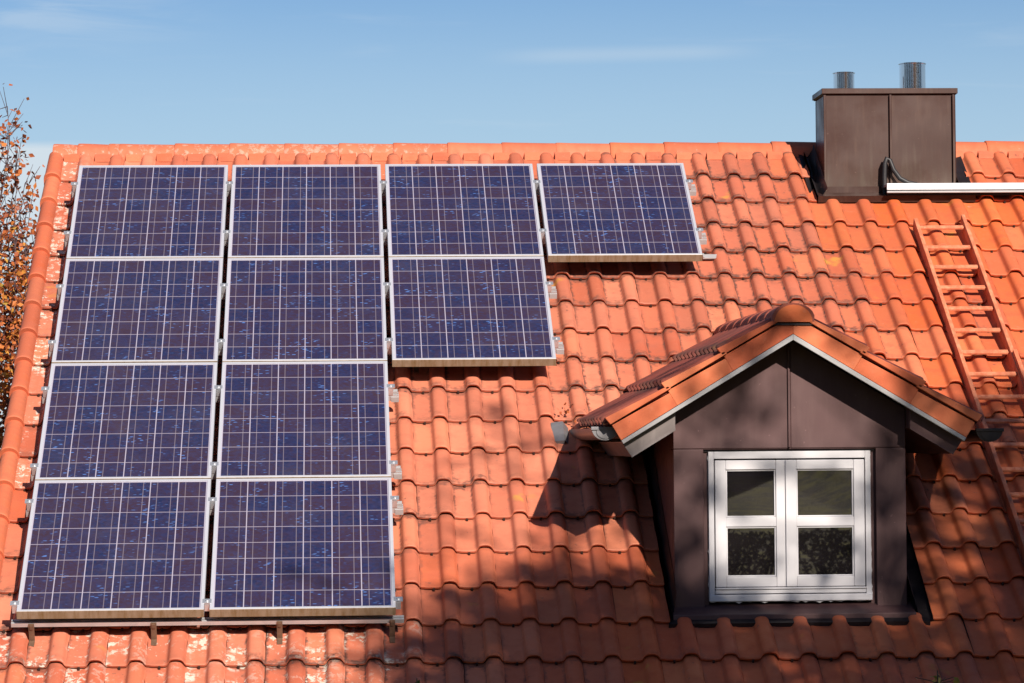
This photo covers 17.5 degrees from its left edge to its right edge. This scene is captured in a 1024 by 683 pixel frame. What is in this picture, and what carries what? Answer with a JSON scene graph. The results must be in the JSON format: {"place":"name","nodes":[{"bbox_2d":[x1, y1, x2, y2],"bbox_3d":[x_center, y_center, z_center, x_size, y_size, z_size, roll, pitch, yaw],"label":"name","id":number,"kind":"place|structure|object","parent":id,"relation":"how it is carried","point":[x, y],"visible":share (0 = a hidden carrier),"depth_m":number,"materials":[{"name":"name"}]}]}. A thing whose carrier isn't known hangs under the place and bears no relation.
{"place":"outdoors","nodes":[
{"label":"outdoors","id":0,"kind":"place"},
{"bbox_2d":[0,0,1023,448],"label":"sky","id":1,"kind":"structure","parent":0,"point":[160,72],"materials":[{"name":"blue"}]},
{"bbox_2d":[915,670,959,682],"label":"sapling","id":2,"kind":"object","parent":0,"point":[939,680],"visible":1,"depth_m":16.29,"materials":[{"name":"green plant"}]},
{"bbox_3d":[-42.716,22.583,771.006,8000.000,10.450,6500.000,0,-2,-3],"label":"ground","id":3,"kind":"structure","parent":0,"visible":0},
{"bbox_2d":[0,83,44,447],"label":"autumn tree","id":4,"kind":"object","parent":3,"relation":"on","point":[9,334],"visible":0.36,"depth_m":25.89,"materials":[{"name":"orange plant"}]},
{"bbox_2d":[0,62,1023,682],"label":"house","id":5,"kind":"structure","parent":3,"relation":"on","point":[762,458],"depth_m":18.76,"materials":[{"name":"tile"}]},
{"bbox_2d":[10,597,403,646],"bbox_3d":[-1.631,1.504,17.848,2.102,0.250,0.074,0,-2,-3],"label":"mounting rail","id":6,"kind":"object","parent":5,"relation":"attached to","point":[154,623],"visible":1,"depth_m":17.84,"materials":[{"name":"metal"}]},
{"bbox_2d":[25,496,402,516],"bbox_3d":[-1.672,0.981,18.736,2.121,0.198,0.106,0,30,-3],"label":"mounting rail","id":7,"kind":"object","parent":5,"relation":"attached to","point":[397,507],"visible":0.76,"depth_m":18.74,"materials":[{"name":"metal"}]},
{"bbox_2d":[16,479,210,618],"bbox_3d":[-2.174,1.129,18.321,0.994,0.050,1.318,0,30,-3],"label":"solar panel","id":8,"kind":"object","parent":7,"relation":"on","point":[116,548],"visible":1,"depth_m":18.26,"materials":[{"name":"glass"}]},
{"bbox_2d":[209,477,395,616],"bbox_3d":[-1.152,1.123,18.376,0.994,0.050,1.318,0,30,-3],"label":"solar panel","id":9,"kind":"object","parent":7,"relation":"attached to","point":[303,546],"visible":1,"depth_m":18.31,"materials":[{"name":"glass"}]},
{"bbox_2d":[30,460,401,480],"bbox_3d":[-1.691,0.794,19.066,2.121,0.198,0.106,0,30,-3],"label":"mounting rail","id":10,"kind":"object","parent":5,"relation":"attached to","point":[396,472],"visible":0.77,"depth_m":19.07,"materials":[{"name":"metal"}]},
{"bbox_2d":[41,384,398,403],"bbox_3d":[-1.734,0.365,19.822,2.121,0.198,0.106,0,30,-3],"label":"mounting rail","id":11,"kind":"object","parent":5,"relation":"attached to","point":[393,394],"visible":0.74,"depth_m":19.83,"materials":[{"name":"metal"}]},
{"bbox_2d":[35,362,216,479],"bbox_3d":[-2.240,0.474,19.477,0.994,0.051,1.318,0,30,-3],"label":"solar panel","id":12,"kind":"object","parent":11,"relation":"attached to","point":[122,421],"visible":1,"depth_m":19.44,"materials":[{"name":"glass"}]},
{"bbox_2d":[216,361,390,478],"bbox_3d":[-1.218,0.467,19.531,0.994,0.051,1.318,0,30,-3],"label":"solar panel","id":13,"kind":"object","parent":11,"relation":"attached to","point":[324,419],"visible":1,"depth_m":19.50,"materials":[{"name":"glass"}]},
{"bbox_2d":[48,337,563,372],"bbox_3d":[-1.251,0.086,20.335,3.145,0.198,0.106,0,30,-3],"label":"mounting rail","id":14,"kind":"object","parent":5,"relation":"attached to","point":[559,347],"visible":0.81,"depth_m":20.34,"materials":[{"name":"metal"}]},
{"bbox_2d":[56,281,556,299],"bbox_3d":[-1.286,-0.265,20.952,3.145,0.198,0.106,0,30,-3],"label":"mounting rail","id":15,"kind":"object","parent":5,"relation":"attached to","point":[552,292],"visible":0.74,"depth_m":20.96,"materials":[{"name":"metal"}]},
{"bbox_2d":[52,258,222,367],"bbox_3d":[-2.306,-0.183,20.631,0.994,0.050,1.318,0,30,-3],"label":"solar panel","id":16,"kind":"object","parent":15,"relation":"attached to","point":[150,310],"visible":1,"depth_m":20.60,"materials":[{"name":"glass"}]},
{"bbox_2d":[222,257,386,361],"bbox_3d":[-1.284,-0.188,20.687,0.994,0.050,1.318,0,30,-3],"label":"solar panel","id":17,"kind":"object","parent":15,"relation":"on","point":[301,309],"visible":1,"depth_m":20.65,"materials":[{"name":"glass"}]},
{"bbox_2d":[388,256,555,366],"bbox_3d":[-0.261,-0.196,20.741,0.994,0.050,1.318,0,30,-3],"label":"solar panel","id":18,"kind":"object","parent":15,"relation":"on","point":[466,311],"visible":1,"depth_m":20.67,"materials":[{"name":"glass"}]},
{"bbox_2d":[71,179,695,196],"bbox_3d":[-0.845,-0.968,22.212,4.169,0.198,0.106,0,30,-3],"label":"mounting rail","id":19,"kind":"object","parent":5,"relation":"attached to","point":[692,189],"visible":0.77,"depth_m":22.21,"materials":[{"name":"metal"}]},
{"bbox_2d":[66,165,227,258],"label":"solar panel","id":20,"kind":"object","parent":19,"relation":"on","point":[145,211],"visible":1,"depth_m":21.76,"materials":[{"name":"glass"}]},
{"bbox_2d":[228,164,383,257],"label":"solar panel","id":21,"kind":"object","parent":19,"relation":"on","point":[305,211],"visible":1,"depth_m":21.81,"materials":[{"name":"glass"}]},
{"bbox_2d":[385,164,543,256],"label":"solar panel","id":22,"kind":"object","parent":19,"relation":"on","point":[461,210],"visible":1,"depth_m":21.86,"materials":[{"name":"glass"}]},
{"bbox_2d":[537,163,702,261],"bbox_3d":[0.695,-0.859,21.950,0.994,0.050,1.318,0,30,-3],"label":"solar panel","id":23,"kind":"object","parent":19,"relation":"on","point":[617,212],"visible":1,"depth_m":21.88,"materials":[{"name":"glass"}]},
{"bbox_2d":[64,228,706,246],"bbox_3d":[-0.810,-0.623,21.605,4.169,0.198,0.106,0,30,-3],"label":"mounting rail","id":24,"kind":"object","parent":5,"relation":"attached to","point":[703,238],"visible":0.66,"depth_m":21.60,"materials":[{"name":"metal"}]},
{"bbox_2d":[554,402,587,422],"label":"leaf litter","id":25,"kind":"object","parent":5,"relation":"on","point":[566,411],"visible":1,"depth_m":19.94,"materials":[{"name":"orange plant"}]},
{"bbox_2d":[702,253,716,258],"bbox_3d":[1.295,-0.558,21.752,0.100,0.020,0.050,0,30,-3],"label":"metal plate","id":26,"kind":"object","parent":5,"relation":"on","point":[708,256],"visible":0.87,"depth_m":21.74,"materials":[{"name":"silver metal"}]},
{"bbox_2d":[707,448,872,602],"bbox_3d":[1.527,1.008,18.340,0.990,0.900,0.142,0,-2,-3],"label":"window","id":27,"kind":"structure","parent":5,"relation":"in","point":[786,526],"depth_m":18.29,"materials":[{"name":"white paint"}]},
{"bbox_2d":[882,157,916,193],"bbox_3d":[2.635,-1.121,22.627,0.240,0.276,0.036,0,-2,1],"label":"drain hose","id":28,"kind":"object","parent":5,"relation":"on","point":[889,161],"visible":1,"depth_m":22.61,"materials":[{"name":"black rubber"}]},
{"bbox_2d":[883,183,1023,202],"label":"roof walkway","id":29,"kind":"structure","parent":5,"relation":"attached to","point":[1002,189],"depth_m":22.49,"materials":[{"name":"metal"}]},
{"bbox_2d":[913,214,1023,561],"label":"roof ladder","id":30,"kind":"object","parent":5,"relation":"on","point":[1016,364],"visible":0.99,"depth_m":20.68,"materials":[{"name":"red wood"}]}
]}

